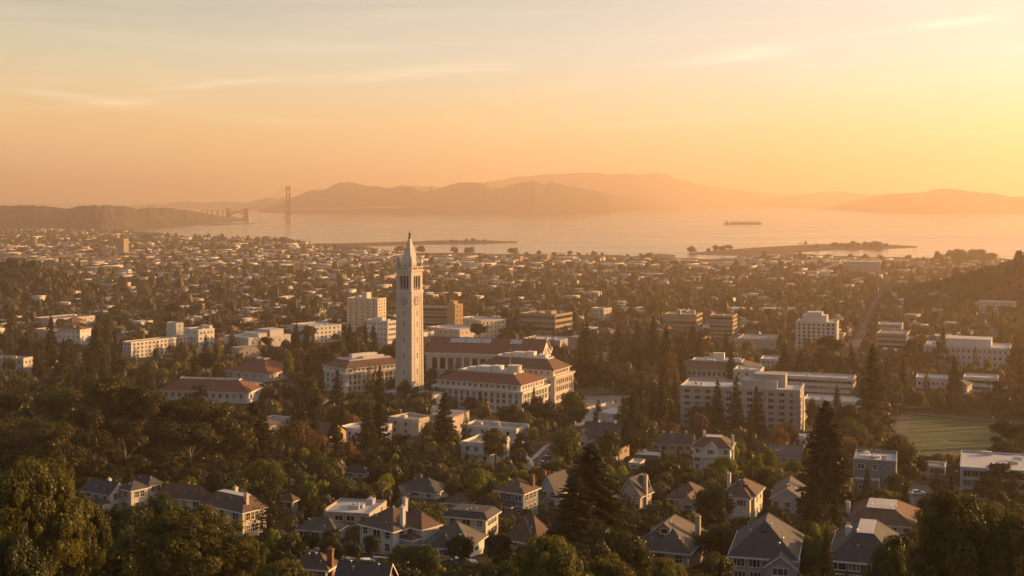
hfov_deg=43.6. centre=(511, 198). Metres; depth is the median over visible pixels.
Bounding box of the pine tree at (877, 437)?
[868,434,886,448]
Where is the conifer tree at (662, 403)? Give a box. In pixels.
[655,377,669,422]
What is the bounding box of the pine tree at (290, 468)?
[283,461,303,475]
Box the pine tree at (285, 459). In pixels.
[275,456,291,463]
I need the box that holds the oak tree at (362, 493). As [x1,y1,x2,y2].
[346,488,374,498]
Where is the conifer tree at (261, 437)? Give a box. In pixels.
[226,401,281,462]
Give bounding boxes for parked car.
[360,557,374,561]
[451,556,476,566]
[542,455,551,459]
[908,489,925,495]
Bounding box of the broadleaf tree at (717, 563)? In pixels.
[698,551,736,575]
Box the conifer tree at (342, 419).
[337,401,347,425]
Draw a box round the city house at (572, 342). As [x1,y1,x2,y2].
[568,335,577,348]
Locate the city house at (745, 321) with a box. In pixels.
[738,320,758,323]
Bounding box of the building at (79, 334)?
[56,325,90,344]
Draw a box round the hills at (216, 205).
[128,196,296,208]
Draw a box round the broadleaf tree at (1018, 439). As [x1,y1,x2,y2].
[1011,430,1023,443]
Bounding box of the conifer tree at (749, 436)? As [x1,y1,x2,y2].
[743,411,757,449]
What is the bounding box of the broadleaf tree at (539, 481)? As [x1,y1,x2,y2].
[535,473,550,490]
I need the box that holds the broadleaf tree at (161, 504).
[140,492,181,517]
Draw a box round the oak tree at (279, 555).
[264,550,300,568]
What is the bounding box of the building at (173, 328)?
[166,321,183,335]
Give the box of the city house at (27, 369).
[23,366,45,373]
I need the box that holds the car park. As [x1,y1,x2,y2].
[908,484,948,509]
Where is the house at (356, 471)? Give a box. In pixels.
[345,464,369,477]
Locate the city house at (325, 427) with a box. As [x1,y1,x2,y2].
[306,421,346,445]
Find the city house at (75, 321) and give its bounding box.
[67,317,83,324]
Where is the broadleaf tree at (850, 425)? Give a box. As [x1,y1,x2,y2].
[837,419,862,433]
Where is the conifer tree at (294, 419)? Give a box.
[288,407,298,437]
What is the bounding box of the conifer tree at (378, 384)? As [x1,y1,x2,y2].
[371,365,388,400]
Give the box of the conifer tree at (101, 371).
[98,360,105,377]
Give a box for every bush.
[55,570,69,575]
[87,570,104,575]
[108,565,122,575]
[389,557,409,572]
[392,543,405,552]
[395,568,407,575]
[404,567,424,575]
[452,569,480,575]
[457,561,479,575]
[475,562,486,575]
[477,558,492,573]
[481,530,499,545]
[500,520,511,533]
[502,516,515,527]
[634,568,650,575]
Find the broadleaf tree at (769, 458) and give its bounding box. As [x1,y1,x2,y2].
[762,448,781,466]
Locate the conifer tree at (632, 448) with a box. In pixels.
[627,390,640,455]
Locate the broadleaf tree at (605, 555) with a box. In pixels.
[597,545,610,560]
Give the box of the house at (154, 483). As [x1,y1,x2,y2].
[127,474,164,503]
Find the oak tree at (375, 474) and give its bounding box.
[366,465,400,483]
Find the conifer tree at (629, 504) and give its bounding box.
[623,496,635,513]
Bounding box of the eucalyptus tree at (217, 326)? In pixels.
[213,322,224,333]
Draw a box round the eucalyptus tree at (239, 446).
[207,413,257,467]
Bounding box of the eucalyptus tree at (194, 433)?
[161,423,225,470]
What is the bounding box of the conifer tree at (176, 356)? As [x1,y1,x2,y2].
[173,349,178,360]
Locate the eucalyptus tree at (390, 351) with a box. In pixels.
[381,346,395,356]
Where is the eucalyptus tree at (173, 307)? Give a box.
[163,303,182,319]
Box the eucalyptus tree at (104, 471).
[66,432,130,479]
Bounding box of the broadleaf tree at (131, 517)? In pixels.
[101,505,153,573]
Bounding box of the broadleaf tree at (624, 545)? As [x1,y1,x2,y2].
[605,529,655,573]
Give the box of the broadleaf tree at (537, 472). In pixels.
[528,467,549,476]
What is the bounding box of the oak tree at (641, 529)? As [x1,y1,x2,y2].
[623,513,651,535]
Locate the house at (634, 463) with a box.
[628,458,644,468]
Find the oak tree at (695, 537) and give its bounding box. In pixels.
[691,530,706,551]
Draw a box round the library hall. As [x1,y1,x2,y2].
[424,336,552,381]
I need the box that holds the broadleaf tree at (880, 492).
[866,487,891,498]
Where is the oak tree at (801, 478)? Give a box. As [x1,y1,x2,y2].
[793,473,807,482]
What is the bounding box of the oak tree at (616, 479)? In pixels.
[601,472,621,482]
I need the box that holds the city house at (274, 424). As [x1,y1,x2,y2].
[265,418,283,430]
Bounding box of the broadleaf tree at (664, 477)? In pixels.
[650,472,673,486]
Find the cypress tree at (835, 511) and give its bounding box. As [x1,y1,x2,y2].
[829,493,842,527]
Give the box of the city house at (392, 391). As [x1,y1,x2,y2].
[384,389,396,394]
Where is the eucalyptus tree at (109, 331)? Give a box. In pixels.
[100,327,113,339]
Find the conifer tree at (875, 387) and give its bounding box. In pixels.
[854,343,896,434]
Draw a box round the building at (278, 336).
[223,327,290,351]
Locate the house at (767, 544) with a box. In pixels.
[727,512,803,575]
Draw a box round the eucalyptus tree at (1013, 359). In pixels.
[1005,347,1023,372]
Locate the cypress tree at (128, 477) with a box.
[122,461,132,484]
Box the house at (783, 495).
[769,476,805,513]
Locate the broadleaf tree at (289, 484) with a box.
[278,475,294,490]
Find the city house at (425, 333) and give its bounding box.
[423,330,434,340]
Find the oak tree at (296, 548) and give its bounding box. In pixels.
[269,536,309,558]
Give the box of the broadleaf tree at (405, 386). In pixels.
[395,379,412,392]
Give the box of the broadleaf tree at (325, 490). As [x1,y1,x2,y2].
[317,486,337,498]
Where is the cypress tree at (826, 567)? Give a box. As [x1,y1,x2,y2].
[817,529,835,575]
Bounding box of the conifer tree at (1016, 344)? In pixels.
[1013,332,1020,348]
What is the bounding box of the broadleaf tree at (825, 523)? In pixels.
[818,520,838,534]
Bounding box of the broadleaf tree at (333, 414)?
[326,405,349,422]
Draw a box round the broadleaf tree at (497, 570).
[485,560,519,575]
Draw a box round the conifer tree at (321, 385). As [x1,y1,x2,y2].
[318,365,327,397]
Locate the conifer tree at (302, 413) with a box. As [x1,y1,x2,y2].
[297,397,309,435]
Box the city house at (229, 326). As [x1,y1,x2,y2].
[223,325,238,329]
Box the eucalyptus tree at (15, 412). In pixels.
[0,390,36,435]
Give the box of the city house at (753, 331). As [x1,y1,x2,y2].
[746,329,761,333]
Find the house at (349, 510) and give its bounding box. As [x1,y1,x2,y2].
[323,496,386,522]
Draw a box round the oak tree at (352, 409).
[347,399,370,415]
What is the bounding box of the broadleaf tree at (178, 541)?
[114,503,254,575]
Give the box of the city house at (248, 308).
[241,307,261,309]
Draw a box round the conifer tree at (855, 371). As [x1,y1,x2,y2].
[850,360,859,385]
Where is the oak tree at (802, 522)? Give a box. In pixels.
[790,520,811,525]
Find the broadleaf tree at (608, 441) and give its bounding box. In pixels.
[594,429,621,456]
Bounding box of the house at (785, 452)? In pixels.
[769,442,804,464]
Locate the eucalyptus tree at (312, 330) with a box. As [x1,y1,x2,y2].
[299,326,316,346]
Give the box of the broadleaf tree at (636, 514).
[623,509,641,521]
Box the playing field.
[904,415,1017,457]
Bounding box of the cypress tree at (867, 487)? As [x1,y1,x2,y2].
[862,468,872,495]
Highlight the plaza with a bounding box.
[571,396,629,425]
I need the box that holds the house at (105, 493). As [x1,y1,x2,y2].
[81,477,122,509]
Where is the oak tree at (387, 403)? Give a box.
[373,399,397,410]
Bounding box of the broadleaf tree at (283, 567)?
[254,557,314,575]
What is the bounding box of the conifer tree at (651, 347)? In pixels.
[643,316,661,366]
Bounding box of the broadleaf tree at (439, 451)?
[430,447,453,462]
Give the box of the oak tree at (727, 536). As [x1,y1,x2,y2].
[711,527,736,559]
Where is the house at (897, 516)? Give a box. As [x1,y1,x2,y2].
[845,498,918,540]
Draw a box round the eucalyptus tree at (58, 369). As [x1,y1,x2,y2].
[46,363,72,389]
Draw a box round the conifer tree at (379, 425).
[370,394,391,448]
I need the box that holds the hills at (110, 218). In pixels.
[0,205,248,231]
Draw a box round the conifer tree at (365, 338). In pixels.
[361,321,369,346]
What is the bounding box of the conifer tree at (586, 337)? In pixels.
[576,320,597,361]
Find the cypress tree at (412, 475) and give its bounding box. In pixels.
[408,459,416,479]
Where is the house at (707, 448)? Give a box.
[691,430,735,469]
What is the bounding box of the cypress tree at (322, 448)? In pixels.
[320,440,325,454]
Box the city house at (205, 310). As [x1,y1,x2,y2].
[204,309,218,313]
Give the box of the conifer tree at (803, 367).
[801,360,806,371]
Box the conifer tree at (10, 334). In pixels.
[6,326,15,354]
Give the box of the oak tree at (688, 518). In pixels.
[662,512,693,522]
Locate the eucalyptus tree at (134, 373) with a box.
[127,369,142,384]
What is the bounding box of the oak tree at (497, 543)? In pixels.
[486,534,514,557]
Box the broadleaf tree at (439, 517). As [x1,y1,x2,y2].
[431,510,445,528]
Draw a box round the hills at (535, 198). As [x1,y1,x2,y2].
[258,181,677,214]
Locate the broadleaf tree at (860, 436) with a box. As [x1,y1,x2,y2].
[851,426,869,447]
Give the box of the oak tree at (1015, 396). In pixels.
[1003,392,1020,405]
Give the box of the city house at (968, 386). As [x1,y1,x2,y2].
[946,379,972,393]
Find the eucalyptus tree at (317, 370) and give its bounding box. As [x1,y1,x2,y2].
[302,364,320,387]
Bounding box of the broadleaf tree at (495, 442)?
[481,427,507,464]
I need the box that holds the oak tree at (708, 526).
[701,523,716,529]
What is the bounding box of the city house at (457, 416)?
[429,409,469,435]
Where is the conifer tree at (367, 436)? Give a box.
[355,401,378,451]
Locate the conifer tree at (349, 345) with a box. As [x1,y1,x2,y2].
[344,323,354,356]
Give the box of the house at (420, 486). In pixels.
[392,473,449,498]
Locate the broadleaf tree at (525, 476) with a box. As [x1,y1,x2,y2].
[515,472,536,483]
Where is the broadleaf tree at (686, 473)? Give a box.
[681,472,698,480]
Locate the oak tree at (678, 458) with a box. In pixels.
[669,454,691,465]
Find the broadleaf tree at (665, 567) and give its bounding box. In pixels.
[647,557,688,575]
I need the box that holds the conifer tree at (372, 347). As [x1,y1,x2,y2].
[366,324,380,353]
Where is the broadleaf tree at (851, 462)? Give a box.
[843,458,852,469]
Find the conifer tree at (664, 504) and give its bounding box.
[662,496,667,516]
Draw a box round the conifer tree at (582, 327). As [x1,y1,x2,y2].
[578,321,583,342]
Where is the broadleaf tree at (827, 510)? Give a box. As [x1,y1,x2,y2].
[815,502,847,524]
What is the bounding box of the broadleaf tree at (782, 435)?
[768,426,790,443]
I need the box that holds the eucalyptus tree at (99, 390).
[68,373,129,463]
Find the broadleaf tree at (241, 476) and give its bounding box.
[236,471,255,483]
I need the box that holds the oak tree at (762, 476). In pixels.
[753,468,776,483]
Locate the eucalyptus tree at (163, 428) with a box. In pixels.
[142,420,189,462]
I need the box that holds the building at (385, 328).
[365,317,395,346]
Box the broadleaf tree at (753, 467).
[741,455,774,483]
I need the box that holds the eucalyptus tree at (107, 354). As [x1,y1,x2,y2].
[93,345,110,361]
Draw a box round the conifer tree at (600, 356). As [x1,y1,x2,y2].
[597,343,604,361]
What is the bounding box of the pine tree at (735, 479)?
[723,476,738,488]
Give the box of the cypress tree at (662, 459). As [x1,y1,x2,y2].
[660,450,664,461]
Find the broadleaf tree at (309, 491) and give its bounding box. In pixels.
[299,481,318,504]
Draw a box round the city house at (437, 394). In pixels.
[407,390,444,413]
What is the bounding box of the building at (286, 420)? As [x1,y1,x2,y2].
[267,415,290,425]
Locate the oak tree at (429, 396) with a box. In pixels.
[407,390,436,405]
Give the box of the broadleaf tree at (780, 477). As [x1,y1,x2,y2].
[764,473,783,480]
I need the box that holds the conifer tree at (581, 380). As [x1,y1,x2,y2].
[574,347,587,386]
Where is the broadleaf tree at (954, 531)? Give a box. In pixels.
[882,487,1018,575]
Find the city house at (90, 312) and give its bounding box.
[87,310,107,321]
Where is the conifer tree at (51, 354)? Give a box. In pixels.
[42,316,60,367]
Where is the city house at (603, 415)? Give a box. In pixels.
[598,407,622,422]
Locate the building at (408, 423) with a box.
[387,412,428,435]
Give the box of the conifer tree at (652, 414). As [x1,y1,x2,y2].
[648,389,659,431]
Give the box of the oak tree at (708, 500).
[691,485,736,518]
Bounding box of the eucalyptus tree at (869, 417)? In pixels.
[859,399,886,436]
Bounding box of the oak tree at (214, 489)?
[210,482,225,493]
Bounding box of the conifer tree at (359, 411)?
[356,398,362,417]
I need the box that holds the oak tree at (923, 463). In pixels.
[912,455,928,478]
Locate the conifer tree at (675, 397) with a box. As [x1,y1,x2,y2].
[670,372,679,402]
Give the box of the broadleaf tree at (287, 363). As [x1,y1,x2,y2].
[281,351,293,376]
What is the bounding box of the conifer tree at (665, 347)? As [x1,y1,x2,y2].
[657,324,676,374]
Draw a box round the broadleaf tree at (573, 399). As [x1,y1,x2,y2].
[560,390,588,426]
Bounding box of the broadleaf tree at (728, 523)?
[710,521,730,530]
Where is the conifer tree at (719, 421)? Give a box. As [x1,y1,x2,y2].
[706,379,728,433]
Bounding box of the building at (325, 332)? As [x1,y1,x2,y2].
[291,321,341,342]
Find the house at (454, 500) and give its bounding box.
[442,492,476,508]
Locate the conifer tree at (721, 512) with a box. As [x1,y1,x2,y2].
[715,485,728,524]
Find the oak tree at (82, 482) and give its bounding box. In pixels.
[74,476,100,488]
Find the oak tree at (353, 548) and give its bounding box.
[343,541,361,557]
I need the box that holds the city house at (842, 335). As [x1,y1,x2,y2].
[839,332,845,340]
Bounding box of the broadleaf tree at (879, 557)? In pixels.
[865,534,913,575]
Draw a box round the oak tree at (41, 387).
[27,383,45,393]
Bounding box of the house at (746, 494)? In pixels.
[725,471,765,517]
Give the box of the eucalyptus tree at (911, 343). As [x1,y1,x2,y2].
[905,338,919,358]
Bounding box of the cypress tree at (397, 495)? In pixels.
[390,481,401,505]
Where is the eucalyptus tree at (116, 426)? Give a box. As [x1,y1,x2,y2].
[97,418,151,475]
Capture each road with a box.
[532,444,556,466]
[846,277,893,356]
[979,314,999,337]
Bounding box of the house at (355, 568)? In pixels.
[334,559,397,575]
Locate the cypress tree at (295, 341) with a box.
[290,323,300,352]
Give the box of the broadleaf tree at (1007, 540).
[971,507,1023,575]
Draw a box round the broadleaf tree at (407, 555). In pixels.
[382,545,440,567]
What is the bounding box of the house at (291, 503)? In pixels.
[278,493,299,511]
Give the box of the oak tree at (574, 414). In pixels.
[562,407,585,426]
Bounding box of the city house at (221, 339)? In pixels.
[214,337,223,342]
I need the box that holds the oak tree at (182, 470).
[172,467,202,482]
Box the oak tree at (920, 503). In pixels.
[916,493,943,511]
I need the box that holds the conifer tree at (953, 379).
[945,357,967,407]
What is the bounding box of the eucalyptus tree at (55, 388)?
[49,383,65,403]
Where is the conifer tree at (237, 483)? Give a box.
[235,476,240,486]
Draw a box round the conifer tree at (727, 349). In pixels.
[725,341,730,357]
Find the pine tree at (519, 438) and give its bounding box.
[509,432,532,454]
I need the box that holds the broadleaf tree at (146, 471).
[138,464,156,474]
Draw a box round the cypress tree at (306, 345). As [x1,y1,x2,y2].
[302,325,310,350]
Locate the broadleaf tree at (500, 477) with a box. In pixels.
[487,471,511,482]
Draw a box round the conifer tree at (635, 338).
[626,321,645,361]
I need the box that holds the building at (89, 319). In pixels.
[36,314,94,326]
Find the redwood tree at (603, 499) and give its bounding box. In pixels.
[543,443,638,559]
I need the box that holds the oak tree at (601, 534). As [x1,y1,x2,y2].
[576,522,624,553]
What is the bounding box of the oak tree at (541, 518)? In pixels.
[535,514,549,525]
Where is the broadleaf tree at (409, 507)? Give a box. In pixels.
[390,500,419,511]
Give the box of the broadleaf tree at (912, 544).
[905,541,922,552]
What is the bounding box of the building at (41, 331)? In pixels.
[35,327,57,339]
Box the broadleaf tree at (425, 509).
[414,503,435,518]
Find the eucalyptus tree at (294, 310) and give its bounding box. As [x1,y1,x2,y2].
[285,307,302,322]
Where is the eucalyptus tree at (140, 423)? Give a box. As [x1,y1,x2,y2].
[128,413,148,434]
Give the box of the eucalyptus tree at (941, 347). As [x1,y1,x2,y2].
[932,340,949,359]
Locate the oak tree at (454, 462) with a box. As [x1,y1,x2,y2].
[444,458,469,471]
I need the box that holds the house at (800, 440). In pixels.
[794,433,814,445]
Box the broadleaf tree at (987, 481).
[970,462,1023,503]
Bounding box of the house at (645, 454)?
[634,449,661,464]
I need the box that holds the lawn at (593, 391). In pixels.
[581,388,610,394]
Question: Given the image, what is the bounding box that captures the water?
[48,206,1023,258]
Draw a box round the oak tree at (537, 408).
[521,395,557,420]
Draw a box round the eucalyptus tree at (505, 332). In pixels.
[497,328,511,337]
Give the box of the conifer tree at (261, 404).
[257,390,269,428]
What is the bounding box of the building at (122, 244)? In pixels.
[117,238,128,251]
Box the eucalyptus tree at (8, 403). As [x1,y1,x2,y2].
[0,390,39,443]
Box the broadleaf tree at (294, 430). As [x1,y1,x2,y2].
[273,420,318,452]
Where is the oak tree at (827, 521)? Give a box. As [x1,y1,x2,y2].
[811,517,840,528]
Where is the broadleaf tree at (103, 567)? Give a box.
[90,556,112,575]
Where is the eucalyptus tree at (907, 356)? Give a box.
[901,352,918,371]
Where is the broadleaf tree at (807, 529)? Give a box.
[803,523,823,535]
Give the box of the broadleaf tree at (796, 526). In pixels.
[792,523,805,529]
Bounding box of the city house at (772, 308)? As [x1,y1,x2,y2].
[760,307,776,310]
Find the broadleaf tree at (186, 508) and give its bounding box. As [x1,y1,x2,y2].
[181,506,190,512]
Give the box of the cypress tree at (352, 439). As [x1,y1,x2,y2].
[350,434,355,448]
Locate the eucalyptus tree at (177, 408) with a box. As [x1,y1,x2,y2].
[142,395,216,462]
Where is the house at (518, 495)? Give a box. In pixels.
[492,473,541,516]
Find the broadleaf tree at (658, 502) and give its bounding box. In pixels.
[648,500,671,517]
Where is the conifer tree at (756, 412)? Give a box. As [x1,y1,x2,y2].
[745,386,769,438]
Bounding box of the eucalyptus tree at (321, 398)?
[306,393,326,421]
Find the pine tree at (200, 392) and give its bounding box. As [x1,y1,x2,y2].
[187,385,207,403]
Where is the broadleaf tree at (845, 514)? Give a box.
[841,508,847,524]
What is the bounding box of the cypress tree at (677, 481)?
[674,474,680,489]
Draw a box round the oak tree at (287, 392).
[274,385,299,401]
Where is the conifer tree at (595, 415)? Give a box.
[592,399,602,421]
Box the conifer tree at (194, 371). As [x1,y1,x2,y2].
[189,353,199,376]
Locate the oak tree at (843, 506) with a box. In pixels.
[821,503,852,510]
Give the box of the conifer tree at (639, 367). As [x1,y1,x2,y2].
[635,346,642,370]
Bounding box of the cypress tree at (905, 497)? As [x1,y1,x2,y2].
[900,482,910,503]
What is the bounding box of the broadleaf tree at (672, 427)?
[659,422,680,432]
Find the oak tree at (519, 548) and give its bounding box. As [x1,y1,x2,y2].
[516,542,530,556]
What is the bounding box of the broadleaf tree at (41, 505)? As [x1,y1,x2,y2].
[0,455,95,575]
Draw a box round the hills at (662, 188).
[393,172,783,207]
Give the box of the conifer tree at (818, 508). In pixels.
[809,486,823,522]
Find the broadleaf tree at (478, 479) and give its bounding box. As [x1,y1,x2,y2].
[462,467,495,500]
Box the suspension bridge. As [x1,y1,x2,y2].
[201,186,432,219]
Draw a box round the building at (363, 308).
[347,292,385,332]
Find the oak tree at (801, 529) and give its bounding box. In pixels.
[797,521,817,531]
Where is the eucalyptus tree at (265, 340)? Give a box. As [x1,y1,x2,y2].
[257,336,274,359]
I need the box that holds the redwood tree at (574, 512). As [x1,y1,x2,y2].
[545,476,600,544]
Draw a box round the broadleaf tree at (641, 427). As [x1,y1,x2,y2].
[618,415,661,451]
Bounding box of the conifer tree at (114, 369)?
[112,363,117,376]
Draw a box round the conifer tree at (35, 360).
[30,342,39,375]
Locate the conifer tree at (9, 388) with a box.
[5,378,11,394]
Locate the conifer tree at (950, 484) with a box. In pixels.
[947,476,954,495]
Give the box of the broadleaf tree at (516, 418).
[506,412,525,422]
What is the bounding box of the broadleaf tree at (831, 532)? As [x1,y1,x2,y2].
[808,524,836,542]
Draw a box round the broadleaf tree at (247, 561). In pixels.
[205,535,268,575]
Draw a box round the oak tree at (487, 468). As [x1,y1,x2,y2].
[474,464,495,471]
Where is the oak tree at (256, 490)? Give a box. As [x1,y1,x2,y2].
[246,483,283,503]
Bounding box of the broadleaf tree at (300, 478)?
[289,472,307,486]
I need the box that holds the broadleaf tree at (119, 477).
[112,472,134,484]
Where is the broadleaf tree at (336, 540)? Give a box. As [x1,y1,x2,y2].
[315,536,341,552]
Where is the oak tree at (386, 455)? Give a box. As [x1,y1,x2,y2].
[371,448,390,462]
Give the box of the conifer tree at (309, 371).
[298,354,315,399]
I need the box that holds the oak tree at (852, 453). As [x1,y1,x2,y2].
[844,451,854,455]
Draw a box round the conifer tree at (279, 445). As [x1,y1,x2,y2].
[275,439,282,460]
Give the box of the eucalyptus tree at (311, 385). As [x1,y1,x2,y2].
[299,377,319,397]
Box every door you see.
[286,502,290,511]
[651,552,657,562]
[784,503,788,512]
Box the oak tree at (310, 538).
[300,529,319,550]
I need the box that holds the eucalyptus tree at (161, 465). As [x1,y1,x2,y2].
[147,450,185,481]
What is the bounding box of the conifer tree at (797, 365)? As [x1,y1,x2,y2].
[792,350,806,370]
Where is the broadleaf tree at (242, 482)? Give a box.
[225,478,258,492]
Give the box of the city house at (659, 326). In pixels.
[656,324,671,328]
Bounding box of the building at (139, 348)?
[122,335,190,357]
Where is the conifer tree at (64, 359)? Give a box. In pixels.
[57,338,67,363]
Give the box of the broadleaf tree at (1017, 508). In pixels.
[1003,503,1023,516]
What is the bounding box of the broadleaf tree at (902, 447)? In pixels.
[881,432,918,476]
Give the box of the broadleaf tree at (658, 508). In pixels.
[645,505,666,515]
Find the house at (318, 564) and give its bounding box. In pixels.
[298,546,337,575]
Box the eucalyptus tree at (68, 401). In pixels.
[29,387,88,439]
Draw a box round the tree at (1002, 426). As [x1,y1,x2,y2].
[985,419,1023,453]
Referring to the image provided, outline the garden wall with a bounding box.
[574,401,613,424]
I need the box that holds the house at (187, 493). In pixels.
[152,481,210,508]
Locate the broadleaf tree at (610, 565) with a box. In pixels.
[580,550,635,575]
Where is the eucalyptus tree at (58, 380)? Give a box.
[46,375,67,388]
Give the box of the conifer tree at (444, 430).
[427,393,460,458]
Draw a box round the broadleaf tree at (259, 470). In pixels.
[243,458,287,488]
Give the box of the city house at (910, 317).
[904,316,917,320]
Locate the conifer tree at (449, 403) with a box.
[444,392,451,408]
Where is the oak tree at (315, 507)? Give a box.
[300,498,326,519]
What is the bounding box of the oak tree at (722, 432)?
[695,426,731,438]
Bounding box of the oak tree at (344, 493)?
[333,486,354,499]
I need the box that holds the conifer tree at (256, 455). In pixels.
[252,441,260,460]
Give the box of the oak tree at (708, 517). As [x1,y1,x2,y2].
[699,510,718,524]
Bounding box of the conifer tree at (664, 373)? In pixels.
[658,362,670,397]
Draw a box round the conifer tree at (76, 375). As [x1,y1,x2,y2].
[72,368,78,391]
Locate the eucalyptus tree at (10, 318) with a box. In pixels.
[3,309,17,327]
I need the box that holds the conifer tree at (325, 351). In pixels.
[318,346,327,380]
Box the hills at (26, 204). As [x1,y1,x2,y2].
[0,191,857,205]
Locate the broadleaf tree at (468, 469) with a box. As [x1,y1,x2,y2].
[460,462,480,479]
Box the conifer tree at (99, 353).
[82,324,107,373]
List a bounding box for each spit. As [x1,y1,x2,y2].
[204,223,254,225]
[315,240,516,245]
[635,254,674,256]
[689,244,916,255]
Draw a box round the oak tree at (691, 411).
[687,404,712,430]
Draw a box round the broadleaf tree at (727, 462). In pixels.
[710,456,740,474]
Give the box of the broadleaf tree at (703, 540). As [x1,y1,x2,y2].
[695,529,719,556]
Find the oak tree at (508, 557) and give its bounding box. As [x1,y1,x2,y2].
[491,550,520,566]
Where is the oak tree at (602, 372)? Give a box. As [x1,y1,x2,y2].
[578,358,617,395]
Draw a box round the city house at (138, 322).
[133,320,152,324]
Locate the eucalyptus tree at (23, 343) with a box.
[15,336,31,355]
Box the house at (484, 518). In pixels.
[442,503,501,535]
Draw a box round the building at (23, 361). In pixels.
[0,355,32,371]
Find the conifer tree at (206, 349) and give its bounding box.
[200,334,209,357]
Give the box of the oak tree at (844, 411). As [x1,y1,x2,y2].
[834,404,864,423]
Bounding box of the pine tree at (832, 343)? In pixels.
[810,335,847,373]
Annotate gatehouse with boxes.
[525,455,534,469]
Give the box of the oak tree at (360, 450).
[347,448,365,463]
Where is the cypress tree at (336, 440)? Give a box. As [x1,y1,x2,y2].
[325,419,344,449]
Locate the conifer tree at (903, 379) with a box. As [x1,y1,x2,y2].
[899,356,907,386]
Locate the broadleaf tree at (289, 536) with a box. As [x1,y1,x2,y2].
[272,533,304,550]
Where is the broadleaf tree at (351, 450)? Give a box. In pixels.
[338,441,361,465]
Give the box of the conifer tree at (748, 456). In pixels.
[745,443,751,465]
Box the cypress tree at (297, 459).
[292,448,301,463]
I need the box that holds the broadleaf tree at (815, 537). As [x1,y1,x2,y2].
[806,522,823,555]
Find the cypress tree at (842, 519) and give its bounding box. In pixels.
[838,508,844,527]
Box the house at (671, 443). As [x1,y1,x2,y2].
[652,430,694,454]
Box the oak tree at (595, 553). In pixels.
[572,542,606,565]
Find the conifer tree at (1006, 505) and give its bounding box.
[1002,501,1008,515]
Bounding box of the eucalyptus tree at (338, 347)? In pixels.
[328,341,345,359]
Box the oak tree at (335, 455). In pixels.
[326,450,345,461]
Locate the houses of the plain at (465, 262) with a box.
[0,227,1023,342]
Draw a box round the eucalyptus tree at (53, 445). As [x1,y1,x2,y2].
[13,421,88,484]
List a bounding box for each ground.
[0,239,1023,575]
[927,453,956,455]
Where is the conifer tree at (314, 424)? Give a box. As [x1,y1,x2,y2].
[309,407,321,446]
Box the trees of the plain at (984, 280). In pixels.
[0,226,1023,575]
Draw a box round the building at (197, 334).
[183,325,214,352]
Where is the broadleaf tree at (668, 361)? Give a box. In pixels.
[658,351,678,382]
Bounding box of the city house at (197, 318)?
[186,315,201,321]
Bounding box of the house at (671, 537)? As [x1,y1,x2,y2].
[641,514,708,568]
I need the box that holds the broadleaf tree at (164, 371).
[155,367,171,378]
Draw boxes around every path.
[885,414,912,441]
[907,411,1023,423]
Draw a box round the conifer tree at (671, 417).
[666,402,674,432]
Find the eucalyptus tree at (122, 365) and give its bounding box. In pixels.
[108,359,129,377]
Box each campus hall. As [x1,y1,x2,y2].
[157,377,262,403]
[224,357,296,381]
[319,352,395,393]
[431,357,550,412]
[479,351,574,403]
[676,352,761,379]
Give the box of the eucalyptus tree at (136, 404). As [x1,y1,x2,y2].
[107,385,169,455]
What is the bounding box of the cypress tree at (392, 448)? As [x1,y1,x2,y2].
[389,441,396,459]
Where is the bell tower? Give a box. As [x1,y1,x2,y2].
[395,229,423,390]
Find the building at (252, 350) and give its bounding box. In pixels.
[231,344,266,357]
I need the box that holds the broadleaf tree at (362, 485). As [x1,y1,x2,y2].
[355,481,371,490]
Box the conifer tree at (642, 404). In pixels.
[637,377,647,418]
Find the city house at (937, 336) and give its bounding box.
[932,334,958,339]
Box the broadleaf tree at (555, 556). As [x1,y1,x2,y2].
[503,532,593,575]
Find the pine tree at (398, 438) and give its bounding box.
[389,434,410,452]
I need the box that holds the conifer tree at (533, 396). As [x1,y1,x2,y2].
[531,386,537,418]
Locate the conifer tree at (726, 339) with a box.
[722,331,729,351]
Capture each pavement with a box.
[314,547,481,567]
[532,443,554,460]
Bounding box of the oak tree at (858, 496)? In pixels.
[846,491,875,502]
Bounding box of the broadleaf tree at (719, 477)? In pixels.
[702,468,726,487]
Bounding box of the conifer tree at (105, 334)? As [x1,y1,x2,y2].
[102,321,110,343]
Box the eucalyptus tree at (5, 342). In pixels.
[0,331,7,351]
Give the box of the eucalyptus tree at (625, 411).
[612,396,638,422]
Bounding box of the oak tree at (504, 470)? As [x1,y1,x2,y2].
[493,467,515,478]
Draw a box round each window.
[113,493,117,499]
[140,490,144,496]
[232,512,238,519]
[246,513,250,520]
[246,524,250,532]
[317,572,324,575]
[335,515,342,520]
[346,515,354,521]
[362,527,367,534]
[373,529,380,536]
[384,543,389,552]
[385,532,389,539]
[432,357,436,368]
[440,357,444,368]
[448,358,452,368]
[456,358,460,368]
[462,519,470,525]
[464,358,468,367]
[472,358,476,365]
[476,521,482,527]
[506,493,510,500]
[515,495,521,501]
[516,506,521,512]
[633,494,637,500]
[658,553,665,560]
[675,555,682,563]
[684,504,691,509]
[707,450,714,454]
[733,558,744,566]
[734,570,745,575]
[737,500,745,506]
[748,559,759,567]
[749,571,760,575]
[772,567,787,575]
[833,562,846,570]
[848,564,859,571]
[857,463,863,468]
[872,464,876,469]
[886,465,890,470]
[903,528,909,535]
[963,470,971,476]
[963,479,971,485]
[972,470,979,477]
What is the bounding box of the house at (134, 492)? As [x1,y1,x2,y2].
[119,480,150,510]
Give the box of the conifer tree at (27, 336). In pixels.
[23,327,31,355]
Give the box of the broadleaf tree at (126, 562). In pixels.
[104,528,147,575]
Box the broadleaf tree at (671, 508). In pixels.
[645,500,678,513]
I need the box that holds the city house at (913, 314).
[904,313,919,316]
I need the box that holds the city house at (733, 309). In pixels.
[730,307,744,312]
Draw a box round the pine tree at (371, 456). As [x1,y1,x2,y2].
[366,450,382,466]

